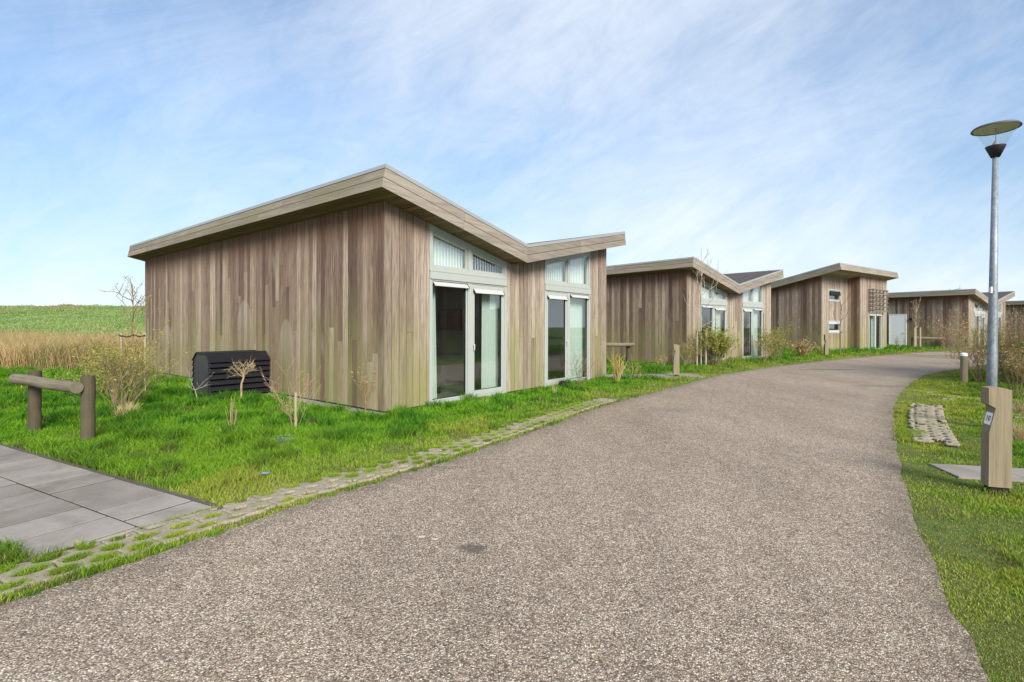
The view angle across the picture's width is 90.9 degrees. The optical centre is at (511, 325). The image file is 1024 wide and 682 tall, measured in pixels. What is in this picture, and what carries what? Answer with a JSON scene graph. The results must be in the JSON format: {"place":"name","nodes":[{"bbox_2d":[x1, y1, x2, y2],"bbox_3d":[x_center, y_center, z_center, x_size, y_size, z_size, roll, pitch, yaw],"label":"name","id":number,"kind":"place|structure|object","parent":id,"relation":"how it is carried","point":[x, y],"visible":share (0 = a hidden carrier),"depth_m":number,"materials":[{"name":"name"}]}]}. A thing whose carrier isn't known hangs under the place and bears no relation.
{"place":"outdoors","nodes":[
{"label":"outdoors","id":0,"kind":"place"},
{"bbox_2d":[0,350,1023,681],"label":"road","id":1,"kind":"structure","parent":0,"point":[748,526],"depth_m":3.03,"materials":[{"name":"grey asphalt"}]},
{"bbox_2d":[0,343,1023,681],"bbox_3d":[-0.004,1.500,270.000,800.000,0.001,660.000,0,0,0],"label":"ground","id":2,"kind":"structure","parent":0,"point":[918,519],"depth_m":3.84,"materials":[{"name":"green plant"}]},
{"bbox_2d":[8,370,95,441],"bbox_3d":[-6.085,1.107,6.658,1.682,0.961,0.294,0,0,26],"label":"log barrier","id":3,"kind":"object","parent":2,"relation":"on","point":[35,382],"visible":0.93,"depth_m":6.39,"materials":[{"name":"brown wood"}]},
{"bbox_2d":[0,305,144,337],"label":"dike","id":4,"kind":"structure","parent":2,"relation":"on","point":[71,323],"depth_m":62.81,"materials":[{"name":"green plant"}]},
{"bbox_2d":[0,303,144,340],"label":"dike grass","id":5,"kind":"structure","parent":4,"relation":"on","point":[73,320],"depth_m":61.55,"materials":[{"name":"green plant"}]},
{"bbox_2d":[0,326,144,369],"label":"reed bed","id":6,"kind":"object","parent":2,"relation":"on","point":[19,350],"visible":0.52,"depth_m":16.67,"materials":[{"name":"beige plant"}]},
{"bbox_2d":[43,341,143,396],"bbox_3d":[-8.308,0.893,9.975,1.310,1.233,1.458,0,0,0],"label":"shrub","id":7,"kind":"object","parent":2,"relation":"on","point":[87,360],"visible":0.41,"depth_m":10.02,"materials":[{"name":"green plant"}]},
{"bbox_2d":[18,307,188,406],"bbox_3d":[-6.689,0.598,8.675,1.644,1.836,2.096,0,0,10],"label":"shrub","id":8,"kind":"object","parent":2,"relation":"on","point":[109,365],"visible":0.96,"depth_m":8.64,"materials":[{"name":"beige plant"}]},
{"bbox_2d":[0,445,216,558],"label":"slab path","id":9,"kind":"structure","parent":2,"relation":"on","point":[45,475],"depth_m":4.12,"materials":[{"name":"grey concrete"}]},
{"bbox_2d":[0,442,242,569],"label":"path kerb","id":10,"kind":"structure","parent":2,"relation":"on","point":[197,500],"depth_m":4.75,"materials":[{"name":"concrete"}]},
{"bbox_2d":[112,401,141,415],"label":"grass tuft","id":11,"kind":"object","parent":2,"relation":"on","point":[130,406],"visible":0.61,"depth_m":8.07,"materials":[{"name":"beige plant"}]},
{"bbox_2d":[99,274,162,390],"bbox_3d":[-8.323,0.197,11.042,1.064,2.658,0.829,0,0,-21],"label":"young tree","id":12,"kind":"object","parent":2,"relation":"on","point":[133,306],"visible":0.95,"depth_m":11.05,"materials":[{"name":"brown plant"}]},
{"bbox_2d":[119,333,145,390],"bbox_3d":[-8.322,0.841,11.053,0.490,1.370,0.063,0,0,-25],"label":"tree stake","id":13,"kind":"object","parent":2,"relation":"on","point":[122,336],"visible":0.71,"depth_m":11.05,"materials":[{"name":"brown wood"}]},
{"bbox_2d":[92,338,194,400],"bbox_3d":[-6.907,0.852,9.443,1.583,1.320,1.634,0,0,-16],"label":"shrub","id":14,"kind":"object","parent":2,"relation":"on","point":[149,371],"visible":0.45,"depth_m":9.56,"materials":[{"name":"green plant"}]},
{"bbox_2d":[183,368,210,396],"bbox_3d":[-6.037,1.163,9.689,0.312,0.744,0.522,0,0,31],"label":"young tree","id":15,"kind":"object","parent":2,"relation":"on","point":[192,385],"visible":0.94,"depth_m":9.64,"materials":[{"name":"beige plant"}]},
{"bbox_2d":[225,392,236,425],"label":"shrub","id":16,"kind":"object","parent":2,"relation":"on","point":[231,421],"visible":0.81,"depth_m":7.13,"materials":[{"name":"brown plant"}]},
{"bbox_2d":[224,358,257,398],"bbox_3d":[-5.101,1.054,9.460,0.590,0.967,0.781,0,0,-36],"label":"young tree","id":17,"kind":"object","parent":2,"relation":"on","point":[244,373],"visible":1,"depth_m":9.50,"materials":[{"name":"beige plant"}]},
{"bbox_2d":[166,374,384,414],"bbox_3d":[-7.041,1.460,12.238,12.540,0.001,0.280,0,0,39],"label":"gravel strip","id":18,"kind":"object","parent":2,"relation":"on","point":[322,403],"visible":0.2,"depth_m":9.50,"materials":[{"name":"grey gravel"}]},
{"bbox_2d":[192,350,269,398],"bbox_3d":[-5.958,1.004,10.710,0.900,0.917,1.210,0,0,39],"label":"heat pump cabinet","id":19,"kind":"object","parent":18,"relation":"on","point":[209,367],"visible":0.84,"depth_m":10.38,"materials":[{"name":"black metal"}]},
{"bbox_2d":[274,434,293,444],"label":"ground plant","id":20,"kind":"object","parent":2,"relation":"on","point":[282,439],"visible":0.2,"depth_m":6.28,"materials":[{"name":"green plant"}]},
{"bbox_2d":[259,361,321,425],"bbox_3d":[-3.228,1.000,7.373,0.845,1.042,0.686,0,0,0],"label":"shrub","id":21,"kind":"object","parent":2,"relation":"on","point":[299,402],"visible":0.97,"depth_m":7.34,"materials":[{"name":"brown plant"}]},
{"bbox_2d":[294,393,296,426],"bbox_3d":[-3.128,1.246,7.287,0.037,0.550,0.037,0,0,23],"label":"short stake","id":22,"kind":"object","parent":2,"relation":"on","point":[295,405],"visible":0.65,"depth_m":7.27,"materials":[{"name":"brown wood"}]},
{"bbox_2d":[0,398,617,596],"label":"grass pavers","id":23,"kind":"object","parent":2,"relation":"on","point":[250,506],"depth_m":4.10,"materials":[{"name":"concrete"}]},
{"bbox_2d":[351,367,374,410],"bbox_3d":[-2.544,1.099,8.524,0.412,0.890,0.712,0,0,38],"label":"young tree","id":24,"kind":"object","parent":2,"relation":"on","point":[365,382],"visible":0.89,"depth_m":8.53,"materials":[{"name":"beige plant"}]},
{"bbox_2d":[127,164,625,412],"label":"wooden house","id":25,"kind":"structure","parent":2,"relation":"on","point":[338,279],"depth_m":10.44,"materials":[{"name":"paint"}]},
{"bbox_2d":[432,286,436,398],"bbox_3d":[-1.502,0.251,9.660,0.085,2.310,0.220,0,0,39],"label":"curtain","id":26,"kind":"object","parent":25,"relation":"hanging from","point":[434,384],"visible":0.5,"depth_m":9.66,"materials":[{"name":"white fabric"}]},
{"bbox_2d":[436,365,444,393],"bbox_3d":[-2.043,1.008,10.524,0.900,0.820,0.960,0,0,39],"label":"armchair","id":27,"kind":"object","parent":25,"relation":"in","point":[440,370],"visible":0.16,"depth_m":10.54,"materials":[{"name":"fabric"}]},
{"bbox_2d":[433,236,464,267],"bbox_3d":[-1.284,-1.408,9.816,0.014,0.808,1.123,0,0,39],"label":"vertical blind","id":28,"kind":"object","parent":25,"relation":"attached to","point":[445,253],"visible":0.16,"depth_m":9.82,"materials":[{"name":"fabric"}]},
{"bbox_2d":[439,309,461,329],"bbox_3d":[-1.611,-0.153,13.131,0.843,0.533,0.021,0,0,39],"label":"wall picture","id":29,"kind":"object","parent":25,"relation":"attached to","point":[450,319],"depth_m":13.11,"materials":[{"name":"black paper"}]},
{"bbox_2d":[429,224,507,406],"bbox_3d":[-0.839,-0.187,10.133,0.162,3.368,2.238,0,0,39],"label":"window","id":30,"kind":"structure","parent":25,"relation":"in","point":[472,281],"depth_m":10.08,"materials":[{"name":"paint"}]},
{"bbox_2d":[475,256,497,272],"bbox_3d":[-0.588,-1.286,10.684,0.037,0.568,1.116,0,0,39],"label":"vertical blind","id":31,"kind":"object","parent":25,"relation":"attached to","point":[485,265],"visible":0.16,"depth_m":10.69,"materials":[{"name":"fabric"}]},
{"bbox_2d":[481,294,498,388],"bbox_3d":[-0.436,0.254,10.991,0.087,2.310,0.630,0,0,39],"label":"curtain","id":32,"kind":"object","parent":25,"relation":"hanging from","point":[490,347],"visible":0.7,"depth_m":10.96,"materials":[{"name":"white fabric"}]},
{"bbox_2d":[547,262,562,280],"bbox_3d":[0.993,-1.388,12.652,0.012,0.782,1.043,0,0,39],"label":"vertical blind","id":33,"kind":"object","parent":25,"relation":"attached to","point":[556,271],"visible":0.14,"depth_m":12.80,"materials":[{"name":"fabric"}]},
{"bbox_2d":[544,252,590,386],"bbox_3d":[1.440,-0.277,12.972,0.162,3.561,2.165,0,0,39],"label":"window","id":34,"kind":"structure","parent":25,"relation":"in","point":[553,289],"depth_m":12.90,"materials":[{"name":"paint"}]},
{"bbox_2d":[564,258,583,283],"bbox_3d":[1.667,-1.498,13.492,0.012,1.005,1.043,0,0,39],"label":"vertical blind","id":35,"kind":"object","parent":25,"relation":"attached to","point":[580,270],"visible":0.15,"depth_m":13.62,"materials":[{"name":"fabric"}]},
{"bbox_2d":[570,297,582,377],"bbox_3d":[1.719,0.260,13.675,0.088,2.310,1.000,0,0,39],"label":"curtain","id":36,"kind":"object","parent":25,"relation":"hanging from","point":[576,324],"visible":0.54,"depth_m":13.70,"materials":[{"name":"white fabric"}]},
{"bbox_2d":[559,381,565,387],"bbox_3d":[1.311,1.436,12.303,0.362,0.175,0.210,0,0,0],"label":"ground spotlight","id":37,"kind":"object","parent":2,"relation":"on","point":[561,383],"visible":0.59,"depth_m":12.23,"materials":[{"name":"black rubber"}]},
{"bbox_2d":[565,349,598,388],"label":"shrub","id":38,"kind":"object","parent":2,"relation":"on","point":[580,368],"visible":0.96,"depth_m":11.81,"materials":[{"name":"brown plant"}]},
{"bbox_2d":[615,365,621,380],"bbox_3d":[2.846,1.300,13.445,0.198,0.500,0.105,0,0,0],"label":"stump","id":39,"kind":"object","parent":2,"relation":"on","point":[618,376],"visible":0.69,"depth_m":13.40,"materials":[{"name":"beige wood"}]},
{"bbox_2d":[607,351,631,381],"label":"shrub","id":40,"kind":"object","parent":2,"relation":"on","point":[613,363],"visible":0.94,"depth_m":13.42,"materials":[{"name":"beige plant"}]},
{"bbox_2d":[606,343,634,362],"bbox_3d":[3.648,1.113,18.524,1.930,1.009,0.293,0,0,-24],"label":"log barrier","id":41,"kind":"object","parent":2,"relation":"on","point":[627,345],"visible":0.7,"depth_m":18.69,"materials":[{"name":"brown wood"}]},
{"bbox_2d":[622,354,644,378],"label":"shrub","id":42,"kind":"object","parent":2,"relation":"on","point":[633,368],"visible":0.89,"depth_m":14.09,"materials":[{"name":"brown plant"}]},
{"bbox_2d":[606,373,705,377],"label":"slab path","id":43,"kind":"structure","parent":2,"relation":"on","point":[658,375],"depth_m":15.08,"materials":[{"name":"grey concrete"}]},
{"bbox_2d":[673,344,679,375],"bbox_3d":[4.848,1.044,14.877,0.165,0.980,0.130,0,0,8],"label":"timber bollard","id":44,"kind":"object","parent":43,"relation":"on","point":[676,347],"visible":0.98,"depth_m":14.81,"materials":[{"name":"brown wood"}]},
{"bbox_2d":[655,354,668,366],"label":"shrub","id":45,"kind":"object","parent":2,"relation":"on","point":[662,360],"visible":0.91,"depth_m":17.89,"materials":[{"name":"beige plant"}]},
{"bbox_2d":[670,336,713,365],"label":"shrub","id":46,"kind":"object","parent":2,"relation":"on","point":[690,350],"visible":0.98,"depth_m":18.20,"materials":[{"name":"green plant"}]},
{"bbox_2d":[606,257,783,364],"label":"wooden house","id":47,"kind":"structure","parent":2,"relation":"on","point":[650,314],"depth_m":20.53,"materials":[{"name":"paint"}]},
{"bbox_2d":[700,278,726,361],"bbox_3d":[8.163,-0.160,20.417,2.238,3.368,0.162,0,0,-42],"label":"window","id":48,"kind":"structure","parent":47,"relation":"in","point":[714,304],"depth_m":20.37,"materials":[{"name":"paint"}]},
{"bbox_2d":[710,289,722,298],"bbox_3d":[8.504,-1.260,20.919,1.124,0.568,0.011,0,0,-41],"label":"vertical blind","id":49,"kind":"object","parent":47,"relation":"attached to","point":[716,295],"visible":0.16,"depth_m":20.91,"materials":[{"name":"fabric"}]},
{"bbox_2d":[716,310,721,357],"bbox_3d":[8.706,0.280,21.194,0.630,2.310,0.086,0,0,-42],"label":"curtain","id":50,"kind":"object","parent":47,"relation":"hanging from","point":[719,318],"visible":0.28,"depth_m":21.17,"materials":[{"name":"white fabric"}]},
{"bbox_2d":[743,291,748,300],"bbox_3d":[10.393,-1.361,22.592,1.043,0.782,0.010,0,0,-42],"label":"vertical blind","id":51,"kind":"object","parent":47,"relation":"attached to","point":[744,296],"visible":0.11,"depth_m":22.72,"materials":[{"name":"fabric"}]},
{"bbox_2d":[742,285,762,358],"bbox_3d":[10.888,-0.249,22.833,2.165,3.561,0.162,0,0,-42],"label":"window","id":52,"kind":"structure","parent":47,"relation":"in","point":[748,306],"depth_m":22.76,"materials":[{"name":"paint"}]},
{"bbox_2d":[749,310,757,355],"bbox_3d":[11.282,0.288,23.477,1.000,2.310,0.089,0,0,-42],"label":"curtain","id":53,"kind":"object","parent":47,"relation":"hanging from","point":[755,325],"visible":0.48,"depth_m":23.52,"materials":[{"name":"white fabric"}]},
{"bbox_2d":[749,287,758,301],"bbox_3d":[11.200,-1.470,23.306,1.043,1.005,0.011,0,0,-41],"label":"vertical blind","id":54,"kind":"object","parent":47,"relation":"attached to","point":[756,298],"visible":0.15,"depth_m":23.41,"materials":[{"name":"fabric"}]},
{"bbox_2d":[696,330,706,365],"bbox_3d":[7.026,0.870,18.737,0.410,1.400,0.187,0,0,0],"label":"tree stake","id":55,"kind":"object","parent":2,"relation":"on","point":[697,332],"visible":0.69,"depth_m":18.66,"materials":[{"name":"beige wood"}]},
{"bbox_2d":[683,248,733,365],"bbox_3d":[7.338,-0.666,18.648,2.184,4.475,1.441,0,0,0],"label":"young tree","id":56,"kind":"object","parent":2,"relation":"on","point":[701,273],"visible":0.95,"depth_m":18.80,"materials":[{"name":"brown plant"}]},
{"bbox_2d":[691,320,745,365],"bbox_3d":[7.450,0.646,18.814,1.931,1.821,1.505,0,0,0],"label":"shrub","id":57,"kind":"object","parent":2,"relation":"on","point":[720,348],"visible":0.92,"depth_m":18.61,"materials":[{"name":"green plant"}]},
{"bbox_2d":[726,344,742,364],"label":"shrub","id":58,"kind":"object","parent":2,"relation":"on","point":[733,356],"visible":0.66,"depth_m":18.94,"materials":[{"name":"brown plant"}]},
{"bbox_2d":[748,333,779,360],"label":"shrub","id":59,"kind":"object","parent":2,"relation":"on","point":[765,349],"visible":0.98,"depth_m":21.09,"materials":[{"name":"brown plant"}]},
{"bbox_2d":[755,322,799,359],"bbox_3d":[11.487,0.695,21.913,1.817,1.749,2.087,0,0,-31],"label":"shrub","id":60,"kind":"object","parent":2,"relation":"on","point":[776,340],"visible":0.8,"depth_m":21.99,"materials":[{"name":"green plant"}]},
{"bbox_2d":[787,335,815,355],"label":"shrub","id":61,"kind":"object","parent":2,"relation":"on","point":[802,347],"visible":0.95,"depth_m":24.35,"materials":[{"name":"brown plant"}]},
{"bbox_2d":[816,344,823,353],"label":"shrub","id":62,"kind":"object","parent":2,"relation":"on","point":[821,350],"visible":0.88,"depth_m":26.55,"materials":[{"name":"green plant"}]},
{"bbox_2d":[824,334,828,355],"bbox_3d":[15.745,1.006,25.257,0.165,1.120,0.130,0,0,0],"label":"timber bollard","id":63,"kind":"object","parent":2,"relation":"on","point":[826,343],"visible":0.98,"depth_m":25.19,"materials":[{"name":"brown wood"}]},
{"bbox_2d":[771,263,898,350],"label":"wooden house","id":64,"kind":"structure","parent":2,"relation":"on","point":[804,304],"depth_m":31.05,"materials":[{"name":"brown wood"}]},
{"bbox_2d":[828,321,839,332],"bbox_3d":[19.484,0.087,30.504,1.590,0.760,0.110,0,0,-35],"label":"window","id":65,"kind":"structure","parent":64,"relation":"in","point":[829,322],"depth_m":30.43,"materials":[{"name":"paint"}]},
{"bbox_2d":[828,289,840,301],"bbox_3d":[19.507,-1.828,30.480,1.590,0.730,0.170,0,0,-35],"label":"window","id":66,"kind":"structure","parent":64,"relation":"in","point":[832,291],"depth_m":30.46,"materials":[{"name":"paint"}]},
{"bbox_2d":[869,315,872,347],"bbox_3d":[23.153,0.377,32.593,1.800,2.220,0.079,0,0,-35],"label":"curtain","id":67,"kind":"object","parent":64,"relation":"hanging from","point":[870,331],"visible":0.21,"depth_m":32.64,"materials":[{"name":"white fabric"}]},
{"bbox_2d":[869,313,881,348],"bbox_3d":[23.313,0.378,32.363,2.040,2.380,0.160,0,0,-35],"label":"door","id":68,"kind":"structure","parent":64,"relation":"in","point":[874,315],"depth_m":32.41,"materials":[{"name":"paint"}]},
{"bbox_2d":[833,294,849,352],"bbox_3d":[17.811,-0.088,27.182,0.609,3.381,0.950,0,0,0],"label":"young tree","id":69,"kind":"object","parent":2,"relation":"on","point":[840,313],"visible":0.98,"depth_m":27.22,"materials":[{"name":"brown plant"}]},
{"bbox_2d":[893,334,904,346],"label":"shrub","id":70,"kind":"object","parent":2,"relation":"on","point":[897,340],"visible":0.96,"depth_m":35.50,"materials":[{"name":"brown plant"}]},
{"bbox_2d":[910,299,921,345],"bbox_3d":[27.750,-0.191,34.590,0.770,3.643,0.755,0,0,-32],"label":"young tree","id":71,"kind":"object","parent":2,"relation":"on","point":[915,316],"visible":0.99,"depth_m":34.60,"materials":[{"name":"brown plant"}]},
{"bbox_2d":[913,327,920,346],"bbox_3d":[27.757,0.880,34.533,0.500,1.500,0.171,0,0,0],"label":"tree stake","id":72,"kind":"object","parent":2,"relation":"on","point":[914,336],"visible":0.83,"depth_m":34.46,"materials":[{"name":"beige wood"}]},
{"bbox_2d":[911,337,944,346],"bbox_3d":[29.164,1.231,35.353,1.932,0.909,0.353,0,0,13],"label":"log barrier","id":73,"kind":"object","parent":2,"relation":"on","point":[928,338],"visible":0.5,"depth_m":35.21,"materials":[{"name":"brown wood"}]},
{"bbox_2d":[908,403,959,446],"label":"grass pavers","id":74,"kind":"object","parent":2,"relation":"on","point":[943,433],"depth_m":7.47,"materials":[{"name":"concrete"}]},
{"bbox_2d":[887,289,1014,347],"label":"wooden house","id":75,"kind":"structure","parent":2,"relation":"on","point":[900,321],"depth_m":35.96,"materials":[{"name":"paint"}]},
{"bbox_2d":[889,314,906,345],"bbox_3d":[28.713,0.368,37.509,0.046,2.430,1.100,0,0,-32],"label":"door","id":76,"kind":"structure","parent":75,"relation":"in","point":[897,322],"depth_m":37.46,"materials":[{"name":"white paint"}]},
{"bbox_2d":[974,300,985,344],"bbox_3d":[32.679,-0.089,35.248,2.238,3.368,0.162,0,0,-32],"label":"window","id":77,"kind":"structure","parent":75,"relation":"in","point":[978,313],"depth_m":35.22,"materials":[{"name":"paint"}]},
{"bbox_2d":[998,304,1001,341],"bbox_3d":[35.758,-0.177,37.189,2.165,3.561,0.162,0,0,-32],"label":"window","id":78,"kind":"structure","parent":75,"relation":"in","point":[1000,309],"depth_m":37.72,"materials":[{"name":"paint"}]},
{"bbox_2d":[925,311,979,358],"bbox_3d":[20.907,0.408,23.933,2.767,2.378,2.192,0,0,-40],"label":"shrub","id":79,"kind":"object","parent":2,"relation":"on","point":[952,332],"visible":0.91,"depth_m":23.55,"materials":[{"name":"brown plant"}]},
{"bbox_2d":[960,353,967,382],"bbox_3d":[12.144,1.156,13.535,0.164,0.858,0.164,0,0,0],"label":"round bollard","id":80,"kind":"object","parent":2,"relation":"on","point":[964,367],"visible":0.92,"depth_m":13.47,"materials":[{"name":"brown wood"}]},
{"bbox_2d":[924,308,1006,356],"bbox_3d":[22.531,0.214,25.050,2.165,2.775,2.985,0,0,-38],"label":"shrub","id":81,"kind":"object","parent":2,"relation":"on","point":[965,328],"visible":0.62,"depth_m":24.95,"materials":[{"name":"brown plant"}]},
{"bbox_2d":[912,390,1023,417],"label":"grass pavers","id":82,"kind":"object","parent":2,"relation":"on","point":[966,397],"depth_m":10.43,"materials":[{"name":"concrete"}]},
{"bbox_2d":[929,463,1023,481],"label":"slab path","id":83,"kind":"structure","parent":2,"relation":"on","point":[965,472],"depth_m":5.16,"materials":[{"name":"grey concrete"}]},
{"bbox_2d":[947,322,1022,381],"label":"shrub","id":84,"kind":"object","parent":2,"relation":"on","point":[976,358],"visible":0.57,"depth_m":13.60,"materials":[{"name":"brown plant"}]},
{"bbox_2d":[953,316,1023,382],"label":"shrub","id":85,"kind":"object","parent":2,"relation":"on","point":[1003,356],"visible":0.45,"depth_m":13.40,"materials":[{"name":"brown plant"}]},
{"bbox_2d":[965,333,1023,395],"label":"shrub","id":86,"kind":"object","parent":2,"relation":"on","point":[1012,360],"visible":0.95,"depth_m":10.79,"materials":[{"name":"brown plant"}]},
{"bbox_2d":[967,301,1023,350],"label":"shrub","id":87,"kind":"object","parent":2,"relation":"on","point":[1006,324],"visible":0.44,"depth_m":27.84,"materials":[{"name":"brown plant"}]},
{"bbox_2d":[968,322,1023,382],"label":"shrub","id":88,"kind":"object","parent":2,"relation":"on","point":[1020,348],"visible":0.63,"depth_m":13.21,"materials":[{"name":"brown plant"}]},
{"bbox_2d":[981,386,1011,495],"bbox_3d":[4.370,1.043,4.548,0.165,0.980,0.130,0,0,19],"label":"timber bollard","id":89,"kind":"object","parent":2,"relation":"on","point":[996,452],"visible":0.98,"depth_m":4.50,"materials":[{"name":"brown wood"}]},
{"bbox_2d":[970,120,1022,409],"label":"street lamp","id":90,"kind":"object","parent":2,"relation":"on","point":[994,150],"visible":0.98,"depth_m":7.39,"materials":[{"name":"metal"}]},
{"bbox_2d":[1002,303,1023,346],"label":"shrub","id":91,"kind":"object","parent":2,"relation":"on","point":[1015,324],"visible":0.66,"depth_m":27.19,"materials":[{"name":"brown plant"}]},
{"bbox_2d":[1006,300,1023,342],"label":"wooden house","id":92,"kind":"structure","parent":2,"relation":"on","point":[1015,304],"depth_m":49.02,"materials":[{"name":"paint"}]},
{"bbox_2d":[1012,398,1023,414],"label":"grass tuft","id":93,"kind":"object","parent":2,"relation":"on","point":[1019,408],"visible":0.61,"depth_m":8.67,"materials":[{"name":"beige plant"}]},
{"bbox_2d":[1012,416,1023,441],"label":"grass tuft","id":94,"kind":"object","parent":2,"relation":"on","point":[1020,432],"visible":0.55,"depth_m":6.55,"materials":[{"name":"beige plant"}]},
{"bbox_2d":[0,0,1023,306],"label":"sky","id":95,"kind":"structure","parent":0,"point":[795,137],"materials":[{"name":"blue"}]}
]}

